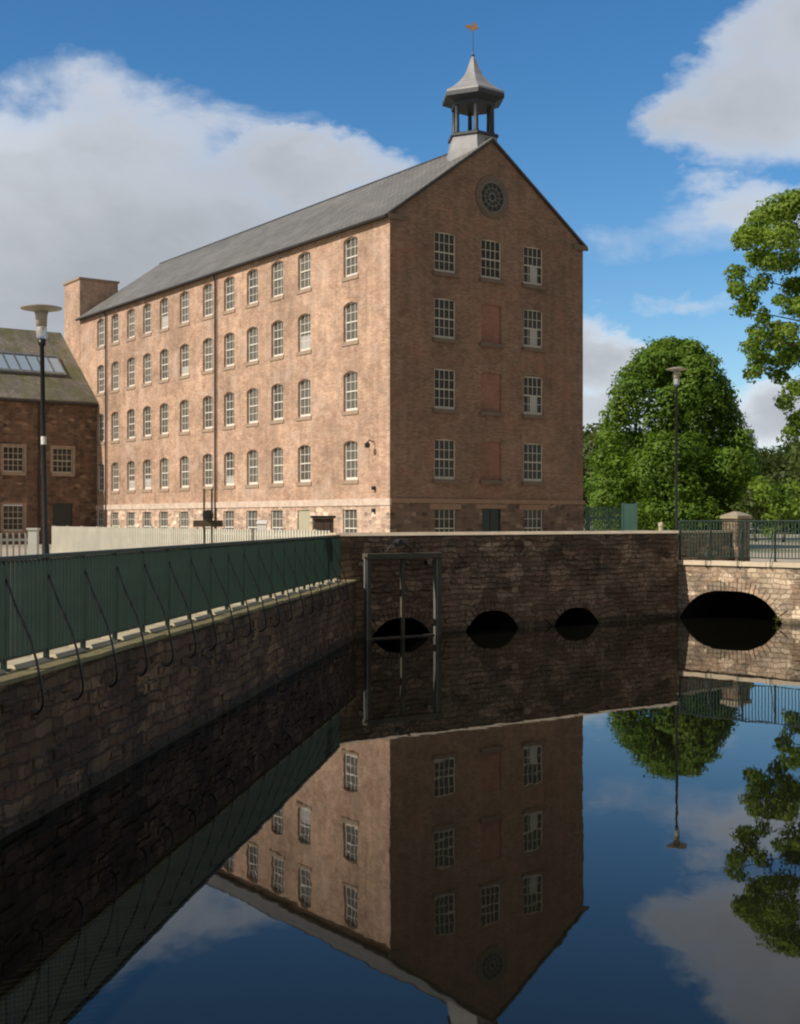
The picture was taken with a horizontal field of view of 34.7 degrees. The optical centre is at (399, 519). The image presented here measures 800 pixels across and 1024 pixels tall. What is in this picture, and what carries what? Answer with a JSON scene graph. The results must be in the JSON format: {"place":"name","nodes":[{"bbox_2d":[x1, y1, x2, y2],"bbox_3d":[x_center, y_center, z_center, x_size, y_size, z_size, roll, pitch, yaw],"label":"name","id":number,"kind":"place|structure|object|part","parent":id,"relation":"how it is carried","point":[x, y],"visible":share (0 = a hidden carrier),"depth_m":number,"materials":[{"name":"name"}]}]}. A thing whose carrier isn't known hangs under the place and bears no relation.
{"place":"outdoors","nodes":[
{"label":"outdoors","id":0,"kind":"place"},
{"bbox_2d":[0,610,799,1023],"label":"pond water","id":1,"kind":"structure","parent":0,"point":[574,822],"depth_m":12.32,"materials":[{"name":"blue liquid"}]},
{"bbox_2d":[0,579,356,839],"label":"retaining wall","id":2,"kind":"structure","parent":1,"relation":"in","point":[62,748],"depth_m":16.80,"materials":[{"name":"stone"}]},
{"bbox_2d":[0,535,348,715],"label":"green railing","id":3,"kind":"object","parent":2,"relation":"on","point":[49,602],"visible":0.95,"depth_m":17.58,"materials":[{"name":"metal"}]},
{"bbox_2d":[327,530,677,637],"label":"arched dam wall","id":4,"kind":"structure","parent":1,"relation":"in","point":[519,579],"depth_m":37.73,"materials":[{"name":"stone"}]},
{"bbox_2d":[357,539,442,639],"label":"sluice gate","id":5,"kind":"structure","parent":4,"relation":"attached to","point":[436,561],"depth_m":34.62,"materials":[{"name":"metal"}]},
{"bbox_2d":[677,560,799,624],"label":"stone bridge","id":6,"kind":"structure","parent":1,"relation":"in","point":[723,586],"depth_m":40.56,"materials":[{"name":"beige stone"}]},
{"bbox_2d":[677,520,799,569],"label":"green railing","id":7,"kind":"object","parent":6,"relation":"on","point":[741,539],"visible":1,"depth_m":40.32,"materials":[{"name":"metal"}]},
{"bbox_2d":[0,0,799,451],"label":"sky","id":8,"kind":"structure","parent":0,"point":[136,136],"materials":[{"name":"blue"}]},
{"bbox_2d":[2,521,799,656],"bbox_3d":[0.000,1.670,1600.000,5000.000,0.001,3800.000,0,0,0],"label":"ground","id":9,"kind":"structure","parent":0,"point":[763,544],"depth_m":87.32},
{"bbox_2d":[20,304,61,553],"bbox_3d":[-7.924,-1.560,28.500,0.912,6.460,0.912,-1,0,0],"label":"street lamp","id":10,"kind":"object","parent":9,"relation":"on","point":[40,311],"visible":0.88,"depth_m":28.45,"materials":[{"name":"black metal"}]},
{"bbox_2d":[0,328,98,543],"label":"stone annex","id":11,"kind":"object","parent":9,"relation":"on","point":[71,404],"visible":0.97,"depth_m":90.19,"materials":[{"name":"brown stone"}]},
{"bbox_2d":[1,446,25,475],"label":"window","id":12,"kind":"structure","parent":11,"relation":"in","point":[12,456],"depth_m":88.27,"materials":[{"name":"clear glass"}]},
{"bbox_2d":[1,505,25,533],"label":"window","id":13,"kind":"structure","parent":11,"relation":"in","point":[12,514],"depth_m":88.27,"materials":[{"name":"clear glass"}]},
{"bbox_2d":[53,503,71,526],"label":"door","id":14,"kind":"structure","parent":11,"relation":"in","point":[62,512],"depth_m":90.32,"materials":[{"name":"paint"}]},
{"bbox_2d":[51,448,74,475],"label":"window","id":15,"kind":"structure","parent":11,"relation":"in","point":[62,457],"depth_m":90.30,"materials":[{"name":"clear glass"}]},
{"bbox_2d":[63,21,587,545],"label":"brick mill","id":16,"kind":"object","parent":9,"relation":"on","point":[401,351],"visible":0.89,"depth_m":67.57,"materials":[{"name":"brick"}]},
{"bbox_2d":[96,319,104,349],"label":"window","id":17,"kind":"structure","parent":16,"relation":"in","point":[101,324],"depth_m":91.48,"materials":[{"name":"clear glass"}]},
{"bbox_2d":[96,365,104,396],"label":"window","id":18,"kind":"structure","parent":16,"relation":"in","point":[101,370],"depth_m":91.49,"materials":[{"name":"clear glass"}]},
{"bbox_2d":[96,414,104,445],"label":"window","id":19,"kind":"structure","parent":16,"relation":"in","point":[101,419],"depth_m":91.54,"materials":[{"name":"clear glass"}]},
{"bbox_2d":[96,464,104,493],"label":"window","id":20,"kind":"structure","parent":16,"relation":"in","point":[101,468],"depth_m":91.54,"materials":[{"name":"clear glass"}]},
{"bbox_2d":[98,513,103,526],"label":"window","id":21,"kind":"structure","parent":16,"relation":"in","point":[100,515],"depth_m":91.32,"materials":[{"name":"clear glass"}]},
{"bbox_2d":[110,314,118,346],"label":"window","id":22,"kind":"structure","parent":16,"relation":"in","point":[115,319],"depth_m":89.36,"materials":[{"name":"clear glass"}]},
{"bbox_2d":[110,361,118,393],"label":"window","id":23,"kind":"structure","parent":16,"relation":"in","point":[115,366],"depth_m":89.36,"materials":[{"name":"clear glass"}]},
{"bbox_2d":[110,412,118,443],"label":"window","id":24,"kind":"structure","parent":16,"relation":"in","point":[115,416],"depth_m":89.36,"materials":[{"name":"clear glass"}]},
{"bbox_2d":[110,462,118,493],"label":"window","id":25,"kind":"structure","parent":16,"relation":"in","point":[116,466],"depth_m":89.36,"materials":[{"name":"clear glass"}]},
{"bbox_2d":[112,512,117,542],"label":"window","id":26,"kind":"structure","parent":16,"relation":"in","point":[114,514],"depth_m":89.27,"materials":[{"name":"white glass"}]},
{"bbox_2d":[126,309,135,341],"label":"window","id":27,"kind":"structure","parent":16,"relation":"in","point":[132,313],"depth_m":87.16,"materials":[{"name":"white glass"}]},
{"bbox_2d":[126,357,135,389],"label":"window","id":28,"kind":"structure","parent":16,"relation":"in","point":[131,362],"depth_m":87.16,"materials":[{"name":"white glass"}]},
{"bbox_2d":[126,409,135,441],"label":"window","id":29,"kind":"structure","parent":16,"relation":"in","point":[132,413],"depth_m":87.16,"materials":[{"name":"white glass"}]},
{"bbox_2d":[126,461,135,492],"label":"window","id":30,"kind":"structure","parent":16,"relation":"in","point":[132,464],"depth_m":87.16,"materials":[{"name":"white glass"}]},
{"bbox_2d":[128,512,133,526],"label":"window","id":31,"kind":"structure","parent":16,"relation":"in","point":[130,514],"depth_m":87.07,"materials":[{"name":"white glass"}]},
{"bbox_2d":[142,303,151,337],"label":"window","id":32,"kind":"structure","parent":16,"relation":"in","point":[148,332],"depth_m":85.06,"materials":[{"name":"white glass"}]},
{"bbox_2d":[142,353,151,386],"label":"window","id":33,"kind":"structure","parent":16,"relation":"in","point":[148,382],"depth_m":85.06,"materials":[{"name":"white glass"}]},
{"bbox_2d":[142,406,151,439],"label":"window","id":34,"kind":"structure","parent":16,"relation":"in","point":[148,410],"depth_m":85.06,"materials":[{"name":"white glass"}]},
{"bbox_2d":[142,459,151,492],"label":"window","id":35,"kind":"structure","parent":16,"relation":"in","point":[148,463],"depth_m":85.06,"materials":[{"name":"white glass"}]},
{"bbox_2d":[144,512,150,527],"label":"window","id":36,"kind":"structure","parent":16,"relation":"in","point":[147,515],"depth_m":84.95,"materials":[{"name":"white glass"}]},
{"bbox_2d":[158,298,168,332],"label":"window","id":37,"kind":"structure","parent":16,"relation":"in","point":[165,327],"depth_m":82.92,"materials":[{"name":"white glass"}]},
{"bbox_2d":[158,349,168,383],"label":"window","id":38,"kind":"structure","parent":16,"relation":"in","point":[165,379],"depth_m":82.92,"materials":[{"name":"clear glass"}]},
{"bbox_2d":[158,404,168,437],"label":"window","id":39,"kind":"structure","parent":16,"relation":"in","point":[165,406],"depth_m":82.92,"materials":[{"name":"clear glass"}]},
{"bbox_2d":[158,458,168,491],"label":"window","id":40,"kind":"structure","parent":16,"relation":"in","point":[165,488],"depth_m":82.92,"materials":[{"name":"clear glass"}]},
{"bbox_2d":[159,512,168,544],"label":"window","id":41,"kind":"structure","parent":16,"relation":"in","point":[163,515],"depth_m":82.84,"materials":[{"name":"clear glass"}]},
{"bbox_2d":[178,291,189,327],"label":"window","id":42,"kind":"structure","parent":16,"relation":"in","point":[185,297],"depth_m":80.47,"materials":[{"name":"clear glass"}]},
{"bbox_2d":[178,344,189,379],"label":"window","id":43,"kind":"structure","parent":16,"relation":"in","point":[185,349],"depth_m":80.49,"materials":[{"name":"white glass"}]},
{"bbox_2d":[178,400,189,435],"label":"window","id":44,"kind":"structure","parent":16,"relation":"in","point":[185,405],"depth_m":80.53,"materials":[{"name":"clear glass"}]},
{"bbox_2d":[178,456,189,490],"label":"window","id":45,"kind":"structure","parent":16,"relation":"in","point":[185,461],"depth_m":80.53,"materials":[{"name":"clear glass"}]},
{"bbox_2d":[181,512,187,544],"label":"window","id":46,"kind":"structure","parent":16,"relation":"in","point":[184,515],"depth_m":80.35,"materials":[{"name":"clear glass"}]},
{"bbox_2d":[201,283,212,320],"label":"window","id":47,"kind":"structure","parent":16,"relation":"in","point":[209,289],"depth_m":77.88,"materials":[{"name":"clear glass"}]},
{"bbox_2d":[201,338,212,374],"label":"window","id":48,"kind":"structure","parent":16,"relation":"in","point":[209,343],"depth_m":77.88,"materials":[{"name":"clear glass"}]},
{"bbox_2d":[201,396,212,432],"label":"window","id":49,"kind":"structure","parent":16,"relation":"in","point":[209,400],"depth_m":77.88,"materials":[{"name":"clear glass"}]},
{"bbox_2d":[201,454,212,489],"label":"window","id":50,"kind":"structure","parent":16,"relation":"in","point":[209,458],"depth_m":77.88,"materials":[{"name":"clear glass"}]},
{"bbox_2d":[222,277,234,314],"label":"window","id":51,"kind":"structure","parent":16,"relation":"in","point":[230,282],"depth_m":75.69,"materials":[{"name":"clear glass"}]},
{"bbox_2d":[222,333,234,370],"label":"window","id":52,"kind":"structure","parent":16,"relation":"in","point":[230,338],"depth_m":75.69,"materials":[{"name":"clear glass"}]},
{"bbox_2d":[222,392,234,429],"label":"window","id":53,"kind":"structure","parent":16,"relation":"in","point":[230,397],"depth_m":75.69,"materials":[{"name":"clear glass"}]},
{"bbox_2d":[222,452,234,488],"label":"window","id":54,"kind":"structure","parent":16,"relation":"in","point":[230,456],"depth_m":75.69,"materials":[{"name":"clear glass"}]},
{"bbox_2d":[225,511,233,541],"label":"window","id":55,"kind":"structure","parent":16,"relation":"in","point":[229,515],"depth_m":75.60,"materials":[{"name":"clear glass"}]},
{"bbox_2d":[245,269,258,308],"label":"window","id":56,"kind":"structure","parent":16,"relation":"in","point":[253,276],"depth_m":73.34,"materials":[{"name":"clear glass"}]},
{"bbox_2d":[245,327,258,365],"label":"window","id":57,"kind":"structure","parent":16,"relation":"in","point":[253,333],"depth_m":73.36,"materials":[{"name":"clear glass"}]},
{"bbox_2d":[245,388,258,426],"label":"window","id":58,"kind":"structure","parent":16,"relation":"in","point":[253,394],"depth_m":73.32,"materials":[{"name":"clear glass"}]},
{"bbox_2d":[245,450,258,487],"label":"window","id":59,"kind":"structure","parent":16,"relation":"in","point":[253,455],"depth_m":73.34,"materials":[{"name":"clear glass"}]},
{"bbox_2d":[248,511,256,528],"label":"window","id":60,"kind":"structure","parent":16,"relation":"in","point":[252,515],"depth_m":73.32,"materials":[{"name":"clear glass"}]},
{"bbox_2d":[269,261,283,301],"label":"window","id":61,"kind":"structure","parent":16,"relation":"in","point":[278,267],"depth_m":71.07,"materials":[{"name":"clear glass"}]},
{"bbox_2d":[269,320,283,360],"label":"window","id":62,"kind":"structure","parent":16,"relation":"in","point":[278,327],"depth_m":71.07,"materials":[{"name":"clear glass"}]},
{"bbox_2d":[269,384,283,423],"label":"window","id":63,"kind":"structure","parent":16,"relation":"in","point":[278,389],"depth_m":71.07,"materials":[{"name":"clear glass"}]},
{"bbox_2d":[269,447,283,486],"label":"window","id":64,"kind":"structure","parent":16,"relation":"in","point":[278,453],"depth_m":71.03,"materials":[{"name":"clear glass"}]},
{"bbox_2d":[272,510,281,538],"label":"window","id":65,"kind":"structure","parent":16,"relation":"in","point":[276,514],"depth_m":71.03,"materials":[{"name":"clear glass"}]},
{"bbox_2d":[296,252,311,294],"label":"window","id":66,"kind":"structure","parent":16,"relation":"in","point":[305,259],"depth_m":68.76,"materials":[{"name":"clear glass"}]},
{"bbox_2d":[296,314,311,355],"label":"window","id":67,"kind":"structure","parent":16,"relation":"in","point":[305,320],"depth_m":68.74,"materials":[{"name":"white glass"}]},
{"bbox_2d":[296,379,311,420],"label":"window","id":68,"kind":"structure","parent":16,"relation":"in","point":[305,385],"depth_m":68.76,"materials":[{"name":"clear glass"}]},
{"bbox_2d":[296,445,311,485],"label":"window","id":69,"kind":"structure","parent":16,"relation":"in","point":[305,450],"depth_m":68.76,"materials":[{"name":"clear glass"}]},
{"bbox_2d":[299,510,309,529],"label":"pale door","id":70,"kind":"structure","parent":16,"relation":"in","point":[304,515],"depth_m":68.56,"materials":[{"name":"paint"}]},
{"bbox_2d":[341,237,358,281],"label":"window","id":71,"kind":"structure","parent":16,"relation":"in","point":[351,246],"depth_m":65.04,"materials":[{"name":"clear glass"}]},
{"bbox_2d":[341,302,358,346],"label":"window","id":72,"kind":"structure","parent":16,"relation":"in","point":[351,310],"depth_m":65.04,"materials":[{"name":"clear glass"}]},
{"bbox_2d":[341,371,358,415],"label":"window","id":73,"kind":"structure","parent":16,"relation":"in","point":[351,379],"depth_m":65.04,"materials":[{"name":"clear glass"}]},
{"bbox_2d":[341,441,358,483],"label":"window","id":74,"kind":"structure","parent":16,"relation":"in","point":[351,448],"depth_m":65.04,"materials":[{"name":"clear glass"}]},
{"bbox_2d":[344,509,356,532],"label":"window","id":75,"kind":"structure","parent":16,"relation":"in","point":[350,516],"depth_m":65.02,"materials":[{"name":"white glass"}]},
{"bbox_2d":[435,509,454,531],"bbox_3d":[2.198,0.420,64.014,1.340,2.000,0.073,0,0,-36],"label":"window","id":76,"kind":"structure","parent":16,"relation":"in","point":[444,518],"depth_m":64.05,"materials":[{"name":"white glass"}]},
{"bbox_2d":[432,232,458,277],"bbox_3d":[2.255,-13.250,63.934,1.580,2.200,0.260,0,0,-36],"label":"window","id":77,"kind":"structure","parent":16,"relation":"in","point":[444,243],"depth_m":64.02,"materials":[{"name":"white glass"}]},
{"bbox_2d":[432,298,458,343],"bbox_3d":[2.255,-9.950,63.934,1.580,2.200,0.260,0,0,-36],"label":"window","id":78,"kind":"structure","parent":16,"relation":"in","point":[444,309],"depth_m":64.02,"materials":[{"name":"white glass"}]},
{"bbox_2d":[432,369,458,413],"bbox_3d":[2.255,-6.430,63.934,1.580,2.200,0.260,0,0,-36],"label":"window","id":79,"kind":"structure","parent":16,"relation":"in","point":[444,379],"depth_m":64.02,"materials":[{"name":"white glass"}]},
{"bbox_2d":[432,439,458,483],"bbox_3d":[2.255,-2.930,63.934,1.580,2.200,0.260,0,0,-36],"label":"window","id":80,"kind":"structure","parent":16,"relation":"in","point":[444,449],"depth_m":64.02,"materials":[{"name":"white glass"}]},
{"bbox_2d":[482,509,499,531],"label":"door","id":81,"kind":"structure","parent":16,"relation":"in","point":[490,517],"depth_m":65.73,"materials":[{"name":"paint"}]},
{"bbox_2d":[479,240,504,284],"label":"window","id":82,"kind":"structure","parent":16,"relation":"in","point":[490,250],"depth_m":65.74,"materials":[{"name":"white glass"}]},
{"bbox_2d":[479,304,504,348],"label":"blocked window","id":83,"kind":"structure","parent":16,"relation":"in","point":[490,314],"depth_m":65.71,"materials":[{"name":"brick"}]},
{"bbox_2d":[479,373,504,416],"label":"blocked window","id":84,"kind":"structure","parent":16,"relation":"in","point":[490,382],"depth_m":65.71,"materials":[{"name":"brick"}]},
{"bbox_2d":[479,441,504,484],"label":"blocked window","id":85,"kind":"structure","parent":16,"relation":"in","point":[490,451],"depth_m":65.71,"materials":[{"name":"brick"}]},
{"bbox_2d":[476,176,508,218],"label":"round window","id":86,"kind":"structure","parent":16,"relation":"in","point":[492,193],"depth_m":65.68,"materials":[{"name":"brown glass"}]},
{"bbox_2d":[524,510,541,530],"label":"window","id":87,"kind":"structure","parent":16,"relation":"in","point":[532,518],"depth_m":67.41,"materials":[{"name":"white glass"}]},
{"bbox_2d":[522,247,545,289],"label":"window","id":88,"kind":"structure","parent":16,"relation":"in","point":[532,256],"depth_m":67.40,"materials":[{"name":"white glass"}]},
{"bbox_2d":[522,310,545,352],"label":"window","id":89,"kind":"structure","parent":16,"relation":"in","point":[532,318],"depth_m":67.40,"materials":[{"name":"white glass"}]},
{"bbox_2d":[522,376,545,418],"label":"window","id":90,"kind":"structure","parent":16,"relation":"in","point":[532,385],"depth_m":67.40,"materials":[{"name":"white glass"}]},
{"bbox_2d":[522,443,545,484],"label":"window","id":91,"kind":"structure","parent":16,"relation":"in","point":[532,452],"depth_m":67.40,"materials":[{"name":"white glass"}]},
{"bbox_2d":[658,522,663,529],"bbox_3d":[8.761,0.870,43.000,0.200,1.600,0.190,0,0,0],"label":"marker post","id":92,"kind":"object","parent":9,"relation":"on","point":[660,525],"visible":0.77,"depth_m":42.93,"materials":[{"name":"stone"}]},
{"bbox_2d":[583,335,764,530],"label":"broadleaf tree","id":93,"kind":"object","parent":9,"relation":"on","point":[727,459],"visible":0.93,"depth_m":105.38,"materials":[{"name":"green plant"}]},
{"bbox_2d":[666,367,686,530],"bbox_3d":[10.037,-1.935,46.500,0.771,7.210,0.771,0,0,0],"label":"street lamp","id":94,"kind":"object","parent":9,"relation":"on","point":[676,371],"visible":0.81,"depth_m":46.46,"materials":[{"name":"black metal"}]},
{"bbox_2d":[583,421,799,532],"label":"distant wood","id":95,"kind":"object","parent":9,"relation":"on","point":[786,462],"visible":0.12,"depth_m":156.17,"materials":[{"name":"green plant"}]},
{"bbox_2d":[677,530,730,565],"bbox_3d":[10.453,1.069,44.648,2.740,1.402,0.504,0,0,-36],"label":"metal railing","id":96,"kind":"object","parent":9,"relation":"on","point":[708,558],"depth_m":44.45,"materials":[{"name":"black metal"}]},
{"bbox_2d":[722,188,799,437],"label":"broadleaf tree","id":97,"kind":"object","parent":9,"relation":"on","point":[780,216],"visible":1,"depth_m":76.23,"materials":[{"name":"green plant"}]},
{"bbox_2d":[731,470,790,540],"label":"bush","id":98,"kind":"object","parent":9,"relation":"on","point":[753,504],"visible":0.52,"depth_m":99.32,"materials":[{"name":"green plant"}]},
{"bbox_2d":[747,475,799,541],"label":"bush","id":99,"kind":"object","parent":9,"relation":"on","point":[787,505],"visible":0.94,"depth_m":95.68,"materials":[{"name":"green plant"}]},
{"bbox_2d":[2,548,799,561],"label":"path","id":100,"kind":"structure","parent":0,"point":[751,559],"depth_m":60.12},
{"bbox_2d":[0,533,27,560],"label":"picket fence","id":101,"kind":"object","parent":100,"relation":"on","point":[19,539],"visible":0.62,"depth_m":46.67,"materials":[{"name":"grey paint"}]},
{"bbox_2d":[26,528,39,559],"bbox_3d":[-13.447,0.980,47.000,0.400,1.380,0.400,0,0,0],"label":"gate post","id":102,"kind":"object","parent":100,"relation":"on","point":[33,540],"visible":0.82,"depth_m":46.84,"materials":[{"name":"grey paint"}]},
{"bbox_2d":[52,526,330,554],"bbox_3d":[-9.344,0.970,49.056,0.162,1.400,30.019,0,0,-30],"label":"picket fence","id":103,"kind":"object","parent":100,"relation":"on","point":[71,539],"visible":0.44,"depth_m":50.30,"materials":[{"name":"white paint"}]},
{"bbox_2d":[193,489,222,542],"bbox_3d":[-5.972,0.345,39.868,0.920,2.650,0.348,0,0,-10],"label":"sluice winch","id":104,"kind":"object","parent":100,"relation":"on","point":[208,520],"visible":0.92,"depth_m":39.87,"materials":[{"name":"metal"}]},
{"bbox_2d":[256,520,267,539],"bbox_3d":[-5.386,0.840,50.000,0.440,1.660,0.380,0,0,0],"label":"meter box","id":105,"kind":"object","parent":100,"relation":"on","point":[261,524],"visible":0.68,"depth_m":49.85,"materials":[{"name":"white paint"}]},
{"bbox_2d":[310,516,335,533],"bbox_3d":[-2.314,0.770,38.500,0.720,1.800,0.620,0,0,-8],"label":"porch","id":106,"kind":"object","parent":100,"relation":"on","point":[324,523],"visible":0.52,"depth_m":38.25,"materials":[{"name":"brown paint"}]},
{"bbox_3d":[-2.377,0.820,38.232,0.180,1.500,0.010,0,0,-8],"label":"door panel","id":107,"kind":"part","parent":106,"relation":"part of","materials":[{"name":"wood"}]},
{"bbox_3d":[-2.179,0.820,38.259,0.180,1.500,0.010,0,0,-8],"label":"door panel","id":108,"kind":"part","parent":106,"relation":"part of","materials":[{"name":"wood"}]},
{"bbox_2d":[586,507,621,530],"bbox_3d":[9.128,0.530,57.027,0.162,2.280,2.500,0,0,-33],"label":"security fence","id":109,"kind":"object","parent":100,"relation":"on","point":[605,518],"visible":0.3,"depth_m":56.99,"materials":[{"name":"green metal"}]},
{"bbox_2d":[622,502,637,530],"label":"metal gate","id":110,"kind":"structure","parent":100,"relation":"on","point":[629,517],"depth_m":55.45,"materials":[{"name":"teal metal"}]},
{"bbox_2d":[720,512,752,560],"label":"stone pier","id":111,"kind":"structure","parent":0,"point":[736,516],"depth_m":45.27,"materials":[{"name":"beige stone"}]}
]}

